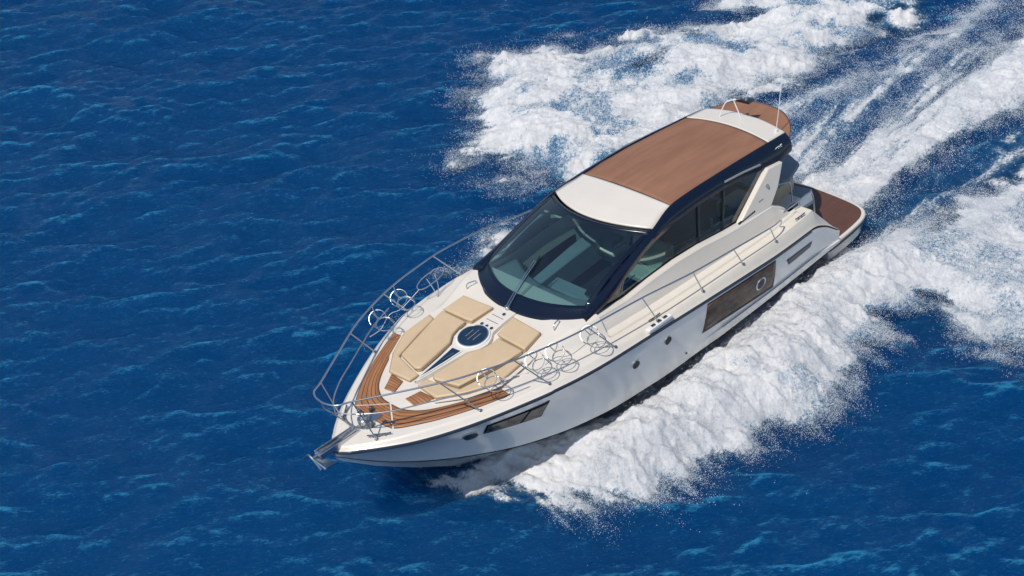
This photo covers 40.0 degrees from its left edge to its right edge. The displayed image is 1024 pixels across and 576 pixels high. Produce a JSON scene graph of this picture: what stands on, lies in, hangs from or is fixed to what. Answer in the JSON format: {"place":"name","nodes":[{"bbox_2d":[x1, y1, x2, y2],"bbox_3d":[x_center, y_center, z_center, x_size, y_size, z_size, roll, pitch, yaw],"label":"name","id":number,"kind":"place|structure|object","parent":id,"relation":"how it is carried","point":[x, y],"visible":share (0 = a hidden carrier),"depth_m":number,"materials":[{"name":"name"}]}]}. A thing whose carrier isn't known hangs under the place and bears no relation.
{"place":"outdoors","nodes":[
{"label":"outdoors","id":0,"kind":"place"},
{"bbox_2d":[0,0,1023,575],"bbox_3d":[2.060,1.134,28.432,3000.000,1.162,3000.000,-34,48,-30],"label":"sea","id":1,"kind":"structure","parent":0,"point":[224,224],"depth_m":30.03,"materials":[{"name":"liquid"}]},
{"bbox_2d":[304,75,864,469],"bbox_3d":[1.617,-0.245,27.325,13.906,5.021,4.448,-32,39,-31],"label":"motor yacht","id":2,"kind":"object","parent":1,"relation":"on","point":[662,252],"visible":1,"depth_m":26.28,"materials":[{"name":"paint"}]},
{"bbox_2d":[483,400,549,433],"bbox_3d":[0.091,2.292,24.568,1.243,0.440,0.182,-18,41,-15],"label":"hull window","id":3,"kind":"structure","parent":2,"relation":"in","point":[536,412],"depth_m":24.55,"materials":[{"name":"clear glass"}]},
{"bbox_2d":[490,198,572,262],"bbox_3d":[0.551,-1.341,27.840,3.193,0.701,0.058,-33,47,-29],"label":"side window","id":4,"kind":"structure","parent":2,"relation":"in","point":[552,213],"depth_m":27.81,"materials":[{"name":"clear glass"}]},
{"bbox_2d":[604,208,696,306],"bbox_3d":[2.446,-0.484,25.958,3.170,0.749,0.192,-32,39,-31],"label":"side window","id":5,"kind":"structure","parent":2,"relation":"in","point":[681,235],"depth_m":26.27,"materials":[{"name":"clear glass"}]},
{"bbox_2d":[699,191,720,240],"bbox_3d":[3.807,-1.357,26.975,0.890,0.777,0.140,-32,39,-31],"label":"side window","id":6,"kind":"structure","parent":2,"relation":"in","point":[710,209],"depth_m":26.96,"materials":[{"name":"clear glass"}]},
{"bbox_2d":[702,260,775,332],"bbox_3d":[4.403,0.181,27.152,2.203,0.929,0.076,-35,48,-31],"label":"hull window","id":7,"kind":"structure","parent":2,"relation":"in","point":[759,283],"depth_m":27.12,"materials":[{"name":"brown glass"}]},
{"bbox_2d":[724,170,762,227],"bbox_3d":[4.584,-1.823,27.546,1.630,0.807,0.140,-32,39,-31],"label":"side window","id":8,"kind":"structure","parent":2,"relation":"in","point":[737,194],"depth_m":27.41,"materials":[{"name":"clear glass"}]},
{"bbox_2d":[364,0,891,348],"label":"spray droplets","id":9,"kind":"object","parent":1,"relation":"on","point":[619,64],"visible":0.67,"depth_m":35.47,"materials":[{"name":"white liquid"}]},
{"bbox_2d":[416,0,924,486],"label":"bow wave foam","id":10,"kind":"object","parent":1,"relation":"on","point":[894,19],"visible":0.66,"depth_m":35.38,"materials":[{"name":"liquid"}]},
{"bbox_2d":[431,154,1023,514],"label":"bow wave foam","id":11,"kind":"object","parent":1,"relation":"on","point":[549,464],"visible":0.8,"depth_m":26.89,"materials":[{"name":"liquid"}]},
{"bbox_2d":[531,165,1023,565],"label":"spray droplets","id":12,"kind":"object","parent":1,"relation":"on","point":[925,225],"visible":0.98,"depth_m":27.62,"materials":[{"name":"white liquid"}]},
{"bbox_2d":[773,0,1023,237],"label":"spray droplets","id":13,"kind":"object","parent":1,"relation":"on","point":[952,30],"visible":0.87,"depth_m":34.23,"materials":[{"name":"white liquid"}]},
{"bbox_2d":[800,32,1023,209],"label":"propeller wash","id":14,"kind":"object","parent":1,"relation":"on","point":[925,140],"visible":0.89,"depth_m":33.11,"materials":[{"name":"liquid"}]}
]}

